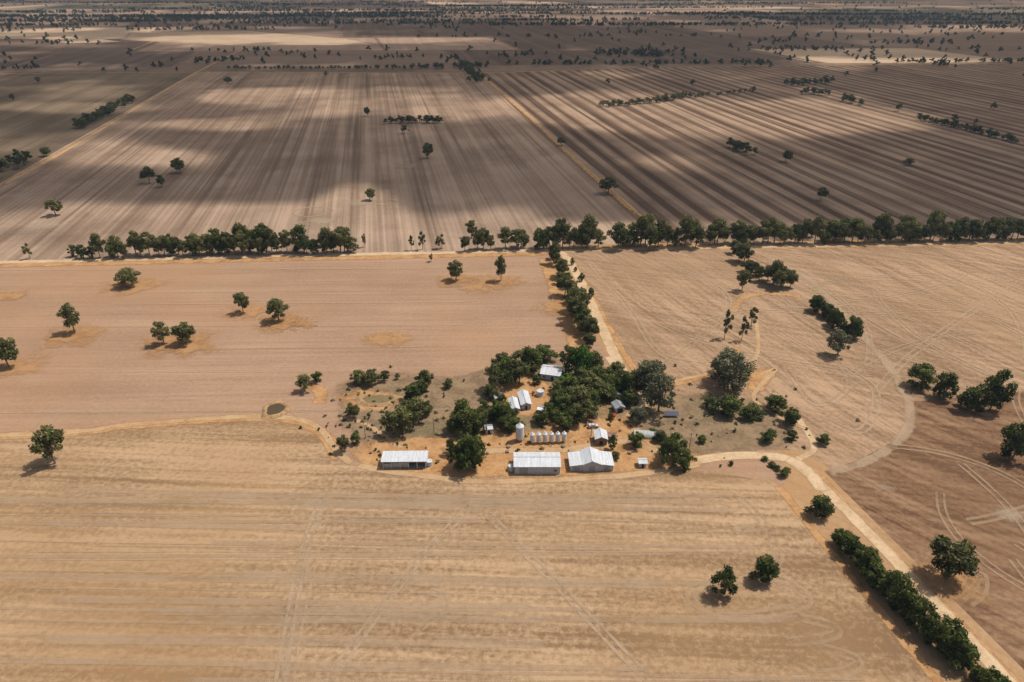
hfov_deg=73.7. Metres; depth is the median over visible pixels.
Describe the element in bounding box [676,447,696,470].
pepper tree
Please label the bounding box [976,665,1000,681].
pepper tree
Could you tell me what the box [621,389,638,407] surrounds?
pepper tree
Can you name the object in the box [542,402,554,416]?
pepper tree
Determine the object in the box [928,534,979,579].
gum tree
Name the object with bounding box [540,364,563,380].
farmhouse
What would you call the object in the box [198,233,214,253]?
gum tree
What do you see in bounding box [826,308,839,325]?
pepper tree
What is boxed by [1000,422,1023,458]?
pepper tree
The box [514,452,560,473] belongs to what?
long white shed
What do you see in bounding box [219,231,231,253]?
gum tree
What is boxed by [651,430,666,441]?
pepper tree
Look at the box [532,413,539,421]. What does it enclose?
gum tree
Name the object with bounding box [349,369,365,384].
pepper tree
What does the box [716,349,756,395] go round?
willow tree
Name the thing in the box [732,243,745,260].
gum tree
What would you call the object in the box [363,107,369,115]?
gum tree
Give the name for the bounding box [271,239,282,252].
gum tree
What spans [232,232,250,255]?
gum tree
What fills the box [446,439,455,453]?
pepper tree
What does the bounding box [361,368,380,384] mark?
gum tree
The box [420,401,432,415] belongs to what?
pepper tree
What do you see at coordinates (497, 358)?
gum tree
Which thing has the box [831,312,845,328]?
pepper tree
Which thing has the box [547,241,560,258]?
gum tree
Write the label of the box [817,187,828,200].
gum tree
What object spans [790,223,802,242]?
gum tree
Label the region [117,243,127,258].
gum tree
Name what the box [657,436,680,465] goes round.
pepper tree
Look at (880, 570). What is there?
pepper tree
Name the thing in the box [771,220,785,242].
gum tree
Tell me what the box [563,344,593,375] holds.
broadleaf tree
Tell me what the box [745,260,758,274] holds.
gum tree
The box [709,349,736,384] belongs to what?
willow tree
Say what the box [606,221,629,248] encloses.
gum tree
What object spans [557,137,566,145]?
gum tree
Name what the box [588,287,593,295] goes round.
pepper tree
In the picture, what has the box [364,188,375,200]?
gum tree
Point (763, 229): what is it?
gum tree
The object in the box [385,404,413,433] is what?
gum tree
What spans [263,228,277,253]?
gum tree
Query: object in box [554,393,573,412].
pepper tree
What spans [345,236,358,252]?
pepper tree
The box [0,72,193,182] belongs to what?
paddock
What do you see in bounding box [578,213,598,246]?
gum tree
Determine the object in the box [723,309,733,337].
sparse gum tree
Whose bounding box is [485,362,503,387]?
gum tree
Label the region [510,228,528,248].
gum tree
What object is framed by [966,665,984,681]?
pepper tree
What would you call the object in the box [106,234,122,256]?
gum tree
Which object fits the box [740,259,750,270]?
gum tree
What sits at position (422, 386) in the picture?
pepper tree
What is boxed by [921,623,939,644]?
pepper tree
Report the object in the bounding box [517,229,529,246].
pepper tree
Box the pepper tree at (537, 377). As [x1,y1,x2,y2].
[532,374,541,384]
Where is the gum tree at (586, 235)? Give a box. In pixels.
[580,225,596,248]
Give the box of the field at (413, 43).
[26,1,1023,50]
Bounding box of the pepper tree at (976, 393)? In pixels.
[956,386,991,412]
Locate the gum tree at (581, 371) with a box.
[573,367,588,382]
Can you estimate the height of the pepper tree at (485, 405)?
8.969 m
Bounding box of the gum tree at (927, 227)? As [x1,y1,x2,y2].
[919,223,932,241]
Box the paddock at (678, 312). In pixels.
[570,245,1023,468]
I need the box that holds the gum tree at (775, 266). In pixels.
[764,259,786,284]
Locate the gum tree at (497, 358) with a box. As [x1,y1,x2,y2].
[490,352,512,367]
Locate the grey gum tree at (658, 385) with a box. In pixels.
[643,373,675,411]
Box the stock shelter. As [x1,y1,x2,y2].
[608,432,616,439]
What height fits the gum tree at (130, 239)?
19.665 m
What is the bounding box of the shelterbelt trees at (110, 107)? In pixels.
[0,59,1023,171]
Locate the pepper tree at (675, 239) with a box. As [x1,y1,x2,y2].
[671,230,683,245]
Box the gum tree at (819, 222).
[811,215,827,243]
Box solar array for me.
[664,411,678,415]
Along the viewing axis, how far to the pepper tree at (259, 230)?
491.93 m
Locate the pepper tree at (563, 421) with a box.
[556,411,573,430]
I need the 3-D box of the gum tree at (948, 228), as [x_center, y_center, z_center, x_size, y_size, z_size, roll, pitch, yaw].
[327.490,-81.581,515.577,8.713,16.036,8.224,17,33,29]
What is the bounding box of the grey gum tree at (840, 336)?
[825,329,852,354]
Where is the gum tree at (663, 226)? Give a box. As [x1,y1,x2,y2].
[654,219,669,246]
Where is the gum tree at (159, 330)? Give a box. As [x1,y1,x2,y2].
[150,321,170,343]
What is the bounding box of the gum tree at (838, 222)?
[826,220,845,241]
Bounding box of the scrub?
[298,364,859,471]
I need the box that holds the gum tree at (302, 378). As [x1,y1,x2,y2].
[295,374,313,391]
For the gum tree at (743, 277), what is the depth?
434.22 m
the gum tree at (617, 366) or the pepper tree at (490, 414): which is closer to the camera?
the pepper tree at (490, 414)
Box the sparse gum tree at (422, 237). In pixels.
[418,231,425,249]
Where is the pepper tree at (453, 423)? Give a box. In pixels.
[446,412,464,432]
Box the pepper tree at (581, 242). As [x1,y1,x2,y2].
[575,230,586,247]
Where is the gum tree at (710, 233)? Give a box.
[705,224,716,244]
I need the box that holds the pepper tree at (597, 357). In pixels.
[585,350,603,369]
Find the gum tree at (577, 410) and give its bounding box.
[566,402,587,423]
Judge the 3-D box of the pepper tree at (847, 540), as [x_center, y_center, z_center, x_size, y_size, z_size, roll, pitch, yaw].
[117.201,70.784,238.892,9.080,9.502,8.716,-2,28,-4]
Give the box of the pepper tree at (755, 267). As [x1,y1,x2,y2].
[748,263,760,274]
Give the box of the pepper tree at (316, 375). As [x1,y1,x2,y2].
[309,371,322,381]
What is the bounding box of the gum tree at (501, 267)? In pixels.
[494,255,506,280]
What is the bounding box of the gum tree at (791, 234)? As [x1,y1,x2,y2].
[785,227,796,243]
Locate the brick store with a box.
[593,428,607,444]
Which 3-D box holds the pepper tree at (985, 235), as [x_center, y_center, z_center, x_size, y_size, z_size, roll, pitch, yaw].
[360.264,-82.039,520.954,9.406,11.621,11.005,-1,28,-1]
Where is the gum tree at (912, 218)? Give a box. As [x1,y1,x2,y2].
[895,214,922,239]
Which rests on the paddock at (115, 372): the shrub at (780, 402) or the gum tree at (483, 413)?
the gum tree at (483, 413)
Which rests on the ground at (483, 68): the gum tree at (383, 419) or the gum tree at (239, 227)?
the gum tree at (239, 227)
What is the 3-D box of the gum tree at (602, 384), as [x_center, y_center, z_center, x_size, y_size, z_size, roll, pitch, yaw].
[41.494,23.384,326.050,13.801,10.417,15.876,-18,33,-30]
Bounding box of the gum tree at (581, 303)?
[572,299,587,321]
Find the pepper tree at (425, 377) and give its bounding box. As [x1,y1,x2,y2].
[414,369,433,382]
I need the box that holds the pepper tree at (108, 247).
[104,242,117,257]
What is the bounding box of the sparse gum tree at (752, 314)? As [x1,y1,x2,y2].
[749,307,758,326]
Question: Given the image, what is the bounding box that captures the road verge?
[547,237,1023,681]
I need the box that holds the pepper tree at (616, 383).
[613,377,626,392]
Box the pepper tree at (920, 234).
[912,222,926,240]
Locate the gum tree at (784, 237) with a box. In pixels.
[777,229,789,244]
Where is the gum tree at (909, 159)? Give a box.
[902,157,914,164]
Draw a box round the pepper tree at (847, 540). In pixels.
[835,529,861,555]
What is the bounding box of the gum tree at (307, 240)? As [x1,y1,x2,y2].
[301,238,311,253]
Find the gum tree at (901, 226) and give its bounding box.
[896,221,913,242]
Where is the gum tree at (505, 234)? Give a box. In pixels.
[496,226,512,248]
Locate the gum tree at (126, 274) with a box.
[113,267,141,285]
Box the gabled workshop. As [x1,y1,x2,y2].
[568,446,614,471]
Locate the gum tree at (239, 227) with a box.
[229,222,247,252]
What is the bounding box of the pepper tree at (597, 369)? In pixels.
[590,364,604,376]
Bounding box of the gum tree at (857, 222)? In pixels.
[846,216,868,242]
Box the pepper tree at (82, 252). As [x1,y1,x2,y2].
[75,244,86,257]
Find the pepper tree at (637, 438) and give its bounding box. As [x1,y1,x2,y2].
[627,431,644,447]
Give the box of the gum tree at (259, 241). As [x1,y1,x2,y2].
[253,237,265,255]
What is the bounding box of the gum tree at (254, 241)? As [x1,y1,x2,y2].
[251,238,263,253]
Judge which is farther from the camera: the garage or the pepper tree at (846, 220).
the pepper tree at (846, 220)
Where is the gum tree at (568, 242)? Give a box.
[561,232,575,248]
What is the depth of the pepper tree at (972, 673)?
195.22 m
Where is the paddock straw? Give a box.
[0,1,1019,62]
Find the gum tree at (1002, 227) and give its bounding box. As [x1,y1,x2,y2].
[989,216,1010,240]
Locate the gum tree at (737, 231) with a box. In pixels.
[729,220,745,239]
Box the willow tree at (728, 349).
[716,346,744,376]
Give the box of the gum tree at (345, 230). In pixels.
[332,226,349,252]
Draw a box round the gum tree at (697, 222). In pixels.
[684,218,702,244]
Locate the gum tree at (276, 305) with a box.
[265,297,289,319]
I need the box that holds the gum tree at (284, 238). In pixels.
[277,229,291,251]
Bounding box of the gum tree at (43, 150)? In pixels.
[39,146,50,155]
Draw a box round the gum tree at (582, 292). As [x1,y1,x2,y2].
[567,287,591,304]
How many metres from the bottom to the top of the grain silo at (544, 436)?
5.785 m
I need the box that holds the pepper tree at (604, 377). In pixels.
[598,373,617,386]
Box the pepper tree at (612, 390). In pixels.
[601,386,618,400]
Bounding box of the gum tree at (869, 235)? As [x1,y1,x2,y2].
[863,225,877,242]
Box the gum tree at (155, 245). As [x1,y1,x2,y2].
[148,238,164,255]
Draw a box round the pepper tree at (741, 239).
[736,232,748,242]
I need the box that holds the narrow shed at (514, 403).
[508,396,519,413]
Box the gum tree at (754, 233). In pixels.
[746,225,758,243]
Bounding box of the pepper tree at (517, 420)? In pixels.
[510,416,525,429]
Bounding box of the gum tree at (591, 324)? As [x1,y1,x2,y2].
[584,317,599,333]
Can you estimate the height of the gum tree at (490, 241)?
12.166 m
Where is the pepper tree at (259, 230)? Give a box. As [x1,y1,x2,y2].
[253,223,268,251]
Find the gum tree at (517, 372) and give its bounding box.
[510,360,529,382]
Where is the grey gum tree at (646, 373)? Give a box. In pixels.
[631,361,666,395]
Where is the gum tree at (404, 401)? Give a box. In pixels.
[399,398,411,410]
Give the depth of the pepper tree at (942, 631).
200.19 m
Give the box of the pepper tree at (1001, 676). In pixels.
[987,672,1007,681]
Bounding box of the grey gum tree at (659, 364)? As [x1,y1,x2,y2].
[640,359,666,375]
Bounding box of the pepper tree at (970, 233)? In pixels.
[964,219,982,239]
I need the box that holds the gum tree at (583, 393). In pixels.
[567,384,592,407]
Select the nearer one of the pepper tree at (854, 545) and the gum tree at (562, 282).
the pepper tree at (854, 545)
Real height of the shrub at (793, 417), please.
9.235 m
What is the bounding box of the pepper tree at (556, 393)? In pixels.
[550,387,564,406]
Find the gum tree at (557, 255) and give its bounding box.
[552,252,560,263]
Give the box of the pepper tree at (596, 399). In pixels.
[587,387,600,405]
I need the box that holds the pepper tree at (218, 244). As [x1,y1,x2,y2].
[214,234,231,254]
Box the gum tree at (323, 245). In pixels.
[317,240,330,254]
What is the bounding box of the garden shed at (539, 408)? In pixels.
[537,405,543,413]
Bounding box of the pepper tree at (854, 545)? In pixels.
[844,542,862,559]
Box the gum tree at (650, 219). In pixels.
[641,214,656,244]
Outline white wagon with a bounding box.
[587,423,598,428]
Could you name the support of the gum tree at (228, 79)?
on the ground at (483, 68)
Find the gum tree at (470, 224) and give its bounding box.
[465,220,476,237]
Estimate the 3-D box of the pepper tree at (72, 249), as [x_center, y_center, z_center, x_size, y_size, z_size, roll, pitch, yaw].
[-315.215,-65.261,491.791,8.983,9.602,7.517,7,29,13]
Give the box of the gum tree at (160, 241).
[153,235,168,254]
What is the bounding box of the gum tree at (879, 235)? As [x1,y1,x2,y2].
[873,230,883,242]
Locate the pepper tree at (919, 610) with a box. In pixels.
[904,594,937,633]
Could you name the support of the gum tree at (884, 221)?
on the road verge
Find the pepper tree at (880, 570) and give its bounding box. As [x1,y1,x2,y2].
[864,561,887,587]
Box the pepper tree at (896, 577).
[878,569,914,599]
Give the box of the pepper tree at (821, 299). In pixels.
[808,294,825,311]
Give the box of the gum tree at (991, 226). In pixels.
[985,216,1000,239]
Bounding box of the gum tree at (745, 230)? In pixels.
[738,224,749,237]
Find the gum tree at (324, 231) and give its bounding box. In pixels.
[315,226,332,252]
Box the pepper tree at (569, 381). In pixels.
[556,376,579,389]
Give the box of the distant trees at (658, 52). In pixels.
[1,21,1023,70]
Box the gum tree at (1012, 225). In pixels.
[1002,216,1017,239]
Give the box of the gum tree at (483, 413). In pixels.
[474,407,488,418]
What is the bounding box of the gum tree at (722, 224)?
[708,218,726,243]
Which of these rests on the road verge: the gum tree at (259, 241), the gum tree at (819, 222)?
the gum tree at (819, 222)
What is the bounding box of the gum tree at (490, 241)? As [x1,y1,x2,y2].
[486,235,494,249]
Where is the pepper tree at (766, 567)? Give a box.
[748,554,779,582]
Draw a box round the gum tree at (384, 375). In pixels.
[379,370,389,379]
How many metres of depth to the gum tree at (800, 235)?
511.36 m
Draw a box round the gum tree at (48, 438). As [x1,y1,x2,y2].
[28,424,65,463]
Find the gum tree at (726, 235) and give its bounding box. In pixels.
[720,226,731,244]
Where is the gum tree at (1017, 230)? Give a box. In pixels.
[1009,218,1023,239]
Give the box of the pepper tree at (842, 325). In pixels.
[836,323,848,332]
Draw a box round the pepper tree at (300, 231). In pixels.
[288,224,309,252]
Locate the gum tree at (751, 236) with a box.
[749,228,761,243]
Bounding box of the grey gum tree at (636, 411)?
[628,406,647,422]
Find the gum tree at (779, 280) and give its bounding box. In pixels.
[772,270,787,289]
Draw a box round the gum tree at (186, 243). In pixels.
[183,235,192,255]
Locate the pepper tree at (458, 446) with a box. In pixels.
[447,437,473,471]
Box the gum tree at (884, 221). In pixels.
[872,213,893,240]
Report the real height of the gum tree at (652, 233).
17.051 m
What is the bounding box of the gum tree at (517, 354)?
[510,349,534,363]
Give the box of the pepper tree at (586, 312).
[573,307,597,331]
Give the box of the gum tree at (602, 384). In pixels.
[584,379,612,396]
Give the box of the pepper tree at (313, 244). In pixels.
[308,239,319,253]
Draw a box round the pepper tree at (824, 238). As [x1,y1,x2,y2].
[819,230,831,243]
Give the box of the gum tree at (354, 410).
[345,403,359,417]
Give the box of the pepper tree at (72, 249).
[66,244,77,256]
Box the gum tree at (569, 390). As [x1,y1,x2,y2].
[562,386,580,401]
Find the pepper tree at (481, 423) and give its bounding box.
[471,415,485,434]
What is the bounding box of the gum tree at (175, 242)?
[170,236,180,254]
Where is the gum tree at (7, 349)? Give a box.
[0,337,18,366]
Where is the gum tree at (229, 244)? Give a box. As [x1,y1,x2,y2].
[227,235,235,253]
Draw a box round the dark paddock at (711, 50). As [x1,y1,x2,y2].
[0,0,1023,67]
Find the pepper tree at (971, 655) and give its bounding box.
[947,642,980,670]
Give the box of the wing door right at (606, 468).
[604,466,610,470]
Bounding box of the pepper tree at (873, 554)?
[852,546,883,576]
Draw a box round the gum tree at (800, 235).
[795,227,806,241]
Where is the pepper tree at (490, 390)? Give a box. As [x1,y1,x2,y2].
[482,383,500,400]
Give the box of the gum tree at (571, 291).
[566,286,585,304]
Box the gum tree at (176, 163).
[169,157,184,172]
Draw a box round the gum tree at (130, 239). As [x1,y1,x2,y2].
[125,230,143,254]
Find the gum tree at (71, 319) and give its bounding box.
[55,302,79,332]
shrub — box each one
[697,435,706,443]
[704,396,716,406]
[708,393,744,415]
[739,401,767,420]
[759,428,776,441]
[764,393,787,412]
[767,461,775,467]
[778,406,801,424]
[778,467,790,476]
[786,430,798,441]
[815,433,830,445]
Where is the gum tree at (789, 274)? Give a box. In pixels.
[781,268,792,286]
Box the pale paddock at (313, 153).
[0,72,647,260]
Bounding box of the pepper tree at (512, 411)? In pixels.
[509,408,516,416]
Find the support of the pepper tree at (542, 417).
on the dry scrub ground at (746, 434)
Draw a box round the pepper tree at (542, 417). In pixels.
[535,411,549,425]
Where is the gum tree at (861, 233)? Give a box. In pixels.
[854,224,867,242]
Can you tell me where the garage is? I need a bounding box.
[611,399,625,412]
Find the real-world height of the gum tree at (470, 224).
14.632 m
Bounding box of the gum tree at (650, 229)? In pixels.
[640,225,658,248]
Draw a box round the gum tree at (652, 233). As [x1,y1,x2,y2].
[645,228,660,247]
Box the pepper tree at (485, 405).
[478,399,491,408]
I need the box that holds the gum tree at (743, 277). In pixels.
[736,269,752,290]
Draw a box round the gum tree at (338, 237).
[328,227,345,251]
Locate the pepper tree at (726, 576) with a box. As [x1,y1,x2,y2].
[708,564,737,594]
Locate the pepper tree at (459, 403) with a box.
[450,397,471,424]
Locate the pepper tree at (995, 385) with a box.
[978,369,1017,410]
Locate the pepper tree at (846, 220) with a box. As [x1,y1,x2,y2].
[839,217,854,240]
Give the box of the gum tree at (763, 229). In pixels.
[758,220,772,244]
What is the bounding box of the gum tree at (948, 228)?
[940,223,952,241]
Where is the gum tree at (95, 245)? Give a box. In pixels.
[88,233,105,258]
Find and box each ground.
[0,0,1023,72]
[338,357,788,452]
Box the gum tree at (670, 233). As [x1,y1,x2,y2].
[664,226,674,245]
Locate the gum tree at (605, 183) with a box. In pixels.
[599,177,617,193]
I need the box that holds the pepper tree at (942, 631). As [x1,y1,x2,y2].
[930,613,967,657]
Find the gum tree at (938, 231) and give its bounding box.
[928,226,939,240]
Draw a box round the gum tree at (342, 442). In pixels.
[336,434,349,451]
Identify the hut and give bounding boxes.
[637,458,647,467]
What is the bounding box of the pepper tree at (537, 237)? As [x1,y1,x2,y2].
[533,228,549,248]
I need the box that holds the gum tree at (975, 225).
[969,219,987,240]
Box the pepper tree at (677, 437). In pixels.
[659,432,687,454]
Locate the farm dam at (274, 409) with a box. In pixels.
[261,400,291,418]
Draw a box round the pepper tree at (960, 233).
[952,218,968,240]
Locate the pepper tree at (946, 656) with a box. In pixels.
[941,647,966,665]
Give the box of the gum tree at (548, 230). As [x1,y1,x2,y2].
[544,226,553,241]
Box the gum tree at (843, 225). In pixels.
[836,222,850,242]
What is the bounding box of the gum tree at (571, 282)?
[566,279,576,291]
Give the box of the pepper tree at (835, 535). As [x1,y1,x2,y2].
[829,528,844,543]
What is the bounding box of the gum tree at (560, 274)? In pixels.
[555,272,564,279]
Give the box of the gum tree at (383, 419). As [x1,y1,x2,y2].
[379,410,396,433]
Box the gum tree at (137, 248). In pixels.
[133,237,143,255]
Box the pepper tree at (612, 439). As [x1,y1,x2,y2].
[607,434,617,448]
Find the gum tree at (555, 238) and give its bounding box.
[550,225,564,242]
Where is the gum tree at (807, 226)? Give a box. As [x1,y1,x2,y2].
[796,218,815,242]
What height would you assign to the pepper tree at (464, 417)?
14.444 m
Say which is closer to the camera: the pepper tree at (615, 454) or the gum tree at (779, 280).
the pepper tree at (615, 454)
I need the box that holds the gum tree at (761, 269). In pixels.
[755,266,765,279]
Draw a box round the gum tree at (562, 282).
[555,274,571,294]
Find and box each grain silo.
[516,423,523,440]
[530,432,534,443]
[536,432,540,443]
[543,432,547,441]
[549,431,553,443]
[555,431,559,441]
[562,431,566,441]
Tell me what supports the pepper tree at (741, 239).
on the road verge
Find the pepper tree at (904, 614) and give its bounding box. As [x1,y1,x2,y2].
[899,593,918,619]
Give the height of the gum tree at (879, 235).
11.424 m
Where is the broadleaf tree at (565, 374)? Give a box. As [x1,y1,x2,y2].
[559,373,571,380]
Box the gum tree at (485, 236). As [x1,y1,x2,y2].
[478,227,489,248]
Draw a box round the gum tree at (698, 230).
[687,225,705,247]
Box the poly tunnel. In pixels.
[633,430,659,439]
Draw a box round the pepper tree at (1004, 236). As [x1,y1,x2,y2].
[995,229,1007,238]
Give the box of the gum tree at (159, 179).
[156,174,164,186]
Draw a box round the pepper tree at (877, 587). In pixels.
[874,576,887,596]
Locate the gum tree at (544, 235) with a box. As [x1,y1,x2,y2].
[539,232,547,243]
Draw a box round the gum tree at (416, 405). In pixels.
[404,396,430,423]
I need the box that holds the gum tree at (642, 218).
[635,214,651,245]
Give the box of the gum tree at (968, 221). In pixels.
[954,216,970,233]
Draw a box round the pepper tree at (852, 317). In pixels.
[842,315,863,335]
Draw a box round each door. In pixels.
[519,468,527,473]
[589,466,594,470]
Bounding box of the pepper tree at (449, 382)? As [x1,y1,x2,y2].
[442,378,452,388]
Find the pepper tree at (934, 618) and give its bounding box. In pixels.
[914,610,941,635]
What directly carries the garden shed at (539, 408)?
on the dry scrub ground at (746, 434)
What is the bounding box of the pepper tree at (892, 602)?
[884,583,907,610]
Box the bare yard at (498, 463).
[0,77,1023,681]
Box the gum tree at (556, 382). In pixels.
[551,378,566,390]
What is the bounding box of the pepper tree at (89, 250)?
[86,246,94,257]
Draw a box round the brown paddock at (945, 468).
[825,392,1023,668]
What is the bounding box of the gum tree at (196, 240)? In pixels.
[191,237,205,256]
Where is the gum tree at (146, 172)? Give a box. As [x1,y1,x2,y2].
[138,166,155,182]
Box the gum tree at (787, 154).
[782,150,793,161]
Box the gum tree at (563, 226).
[554,217,571,247]
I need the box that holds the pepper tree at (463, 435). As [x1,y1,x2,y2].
[457,432,471,459]
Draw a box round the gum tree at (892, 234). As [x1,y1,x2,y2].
[886,229,898,242]
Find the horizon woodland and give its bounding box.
[0,0,1023,29]
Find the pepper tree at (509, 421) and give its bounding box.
[496,413,515,431]
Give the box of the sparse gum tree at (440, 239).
[437,234,444,245]
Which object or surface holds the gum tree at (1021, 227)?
on the road verge
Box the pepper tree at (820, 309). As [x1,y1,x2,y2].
[819,303,830,315]
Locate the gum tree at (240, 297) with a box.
[232,291,248,311]
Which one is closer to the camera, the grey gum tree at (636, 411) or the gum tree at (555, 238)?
the grey gum tree at (636, 411)
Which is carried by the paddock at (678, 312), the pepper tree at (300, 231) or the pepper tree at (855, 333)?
the pepper tree at (855, 333)
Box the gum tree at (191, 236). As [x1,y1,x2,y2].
[187,232,199,254]
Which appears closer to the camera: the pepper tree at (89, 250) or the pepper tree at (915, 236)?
the pepper tree at (89, 250)
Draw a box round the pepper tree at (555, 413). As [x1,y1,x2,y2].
[550,409,561,422]
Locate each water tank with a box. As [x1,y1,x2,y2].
[427,459,432,466]
[508,463,514,471]
[537,389,543,396]
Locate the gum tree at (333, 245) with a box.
[328,238,337,252]
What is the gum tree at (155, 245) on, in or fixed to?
on the ground at (483, 68)
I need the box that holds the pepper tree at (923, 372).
[906,362,937,390]
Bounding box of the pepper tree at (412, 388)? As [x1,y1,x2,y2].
[402,383,421,399]
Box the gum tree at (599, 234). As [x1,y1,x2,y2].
[591,229,606,246]
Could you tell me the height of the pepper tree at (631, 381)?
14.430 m
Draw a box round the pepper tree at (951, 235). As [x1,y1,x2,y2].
[945,225,957,240]
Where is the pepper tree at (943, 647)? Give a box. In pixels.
[935,624,970,656]
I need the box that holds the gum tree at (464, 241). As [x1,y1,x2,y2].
[460,236,469,247]
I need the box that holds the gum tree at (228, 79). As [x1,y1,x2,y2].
[223,76,231,83]
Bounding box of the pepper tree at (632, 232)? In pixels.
[626,222,643,244]
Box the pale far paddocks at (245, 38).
[11,1,1016,60]
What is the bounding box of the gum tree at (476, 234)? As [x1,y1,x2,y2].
[471,229,482,249]
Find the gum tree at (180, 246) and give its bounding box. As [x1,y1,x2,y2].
[176,240,188,256]
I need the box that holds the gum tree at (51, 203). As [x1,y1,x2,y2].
[44,198,62,214]
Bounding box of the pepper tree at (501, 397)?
[497,393,506,402]
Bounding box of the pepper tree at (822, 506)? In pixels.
[803,494,835,516]
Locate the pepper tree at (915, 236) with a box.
[904,230,917,241]
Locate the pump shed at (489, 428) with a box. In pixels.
[484,424,492,433]
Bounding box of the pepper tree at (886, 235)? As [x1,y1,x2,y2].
[883,227,891,241]
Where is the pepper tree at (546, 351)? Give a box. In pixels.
[536,344,558,363]
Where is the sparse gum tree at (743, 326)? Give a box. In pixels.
[739,315,749,340]
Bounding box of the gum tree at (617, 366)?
[606,361,624,377]
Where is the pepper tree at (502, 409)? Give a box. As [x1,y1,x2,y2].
[490,400,511,426]
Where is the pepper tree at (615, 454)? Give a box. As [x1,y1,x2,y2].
[612,451,619,459]
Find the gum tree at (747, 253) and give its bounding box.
[735,243,754,261]
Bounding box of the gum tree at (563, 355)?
[559,345,576,372]
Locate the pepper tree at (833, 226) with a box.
[825,220,839,241]
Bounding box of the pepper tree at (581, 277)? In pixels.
[577,273,584,280]
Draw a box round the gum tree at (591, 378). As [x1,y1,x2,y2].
[576,369,600,386]
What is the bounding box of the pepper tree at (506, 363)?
[498,356,519,384]
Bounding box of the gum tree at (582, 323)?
[577,315,590,334]
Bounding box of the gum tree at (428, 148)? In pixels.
[422,142,432,157]
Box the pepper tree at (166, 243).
[162,233,175,254]
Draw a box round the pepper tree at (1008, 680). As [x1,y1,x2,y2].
[995,675,1011,681]
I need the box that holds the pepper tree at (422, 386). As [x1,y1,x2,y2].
[414,379,427,392]
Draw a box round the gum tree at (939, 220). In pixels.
[926,209,947,239]
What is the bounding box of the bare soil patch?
[0,274,982,598]
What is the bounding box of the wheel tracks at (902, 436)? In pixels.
[274,254,1022,681]
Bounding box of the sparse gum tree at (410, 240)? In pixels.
[408,235,413,249]
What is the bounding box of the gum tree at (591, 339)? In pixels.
[582,332,596,347]
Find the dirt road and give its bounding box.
[0,241,1023,681]
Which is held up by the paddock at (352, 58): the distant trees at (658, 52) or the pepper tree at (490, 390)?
the distant trees at (658, 52)
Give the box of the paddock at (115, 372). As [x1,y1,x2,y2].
[0,252,783,487]
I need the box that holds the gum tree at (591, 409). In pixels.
[583,401,598,417]
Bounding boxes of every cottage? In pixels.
[517,389,531,409]
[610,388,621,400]
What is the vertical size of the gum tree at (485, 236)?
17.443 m
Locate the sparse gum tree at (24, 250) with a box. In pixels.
[21,242,31,258]
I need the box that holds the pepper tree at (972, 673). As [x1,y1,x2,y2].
[968,666,987,681]
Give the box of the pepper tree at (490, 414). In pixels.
[484,407,496,420]
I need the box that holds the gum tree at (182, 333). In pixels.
[170,321,195,343]
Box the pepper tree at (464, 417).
[455,404,479,435]
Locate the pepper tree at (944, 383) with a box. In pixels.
[931,371,959,399]
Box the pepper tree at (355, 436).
[350,432,359,444]
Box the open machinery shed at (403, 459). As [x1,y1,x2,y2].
[381,450,427,468]
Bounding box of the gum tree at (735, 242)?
[729,239,737,249]
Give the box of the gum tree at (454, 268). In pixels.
[447,259,462,279]
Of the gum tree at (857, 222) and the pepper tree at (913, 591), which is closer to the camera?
the pepper tree at (913, 591)
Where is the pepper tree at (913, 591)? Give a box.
[896,582,918,611]
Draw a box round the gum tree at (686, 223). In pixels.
[675,214,697,245]
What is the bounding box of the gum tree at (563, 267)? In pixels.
[556,258,569,273]
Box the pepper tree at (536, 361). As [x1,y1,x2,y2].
[521,345,543,371]
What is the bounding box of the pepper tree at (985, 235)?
[976,227,990,240]
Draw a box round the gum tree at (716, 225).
[707,222,721,243]
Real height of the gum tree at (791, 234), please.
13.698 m
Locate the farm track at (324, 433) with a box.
[0,1,985,483]
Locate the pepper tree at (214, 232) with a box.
[204,228,222,253]
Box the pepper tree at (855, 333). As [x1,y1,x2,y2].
[845,317,864,339]
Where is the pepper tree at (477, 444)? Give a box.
[459,434,485,470]
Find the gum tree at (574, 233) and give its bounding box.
[566,227,580,247]
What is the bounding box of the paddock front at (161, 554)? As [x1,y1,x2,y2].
[0,421,932,681]
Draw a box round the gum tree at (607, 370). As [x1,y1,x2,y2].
[602,368,618,380]
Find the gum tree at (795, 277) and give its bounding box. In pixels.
[786,269,798,287]
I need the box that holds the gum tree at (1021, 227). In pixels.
[1016,219,1023,239]
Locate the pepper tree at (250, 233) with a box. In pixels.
[238,227,254,252]
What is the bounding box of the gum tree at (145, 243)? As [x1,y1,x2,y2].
[135,231,155,256]
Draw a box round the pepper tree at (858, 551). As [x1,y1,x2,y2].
[844,544,871,566]
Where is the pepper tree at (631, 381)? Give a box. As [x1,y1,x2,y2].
[617,370,642,392]
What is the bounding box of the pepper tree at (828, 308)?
[821,304,834,318]
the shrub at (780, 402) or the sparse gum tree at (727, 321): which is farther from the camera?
the sparse gum tree at (727, 321)
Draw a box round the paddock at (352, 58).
[0,0,1023,66]
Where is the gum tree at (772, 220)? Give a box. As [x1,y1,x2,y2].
[764,217,780,242]
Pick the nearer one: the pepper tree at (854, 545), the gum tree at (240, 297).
the pepper tree at (854, 545)
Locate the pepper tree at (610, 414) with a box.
[607,412,614,419]
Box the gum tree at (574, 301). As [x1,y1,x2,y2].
[565,296,580,317]

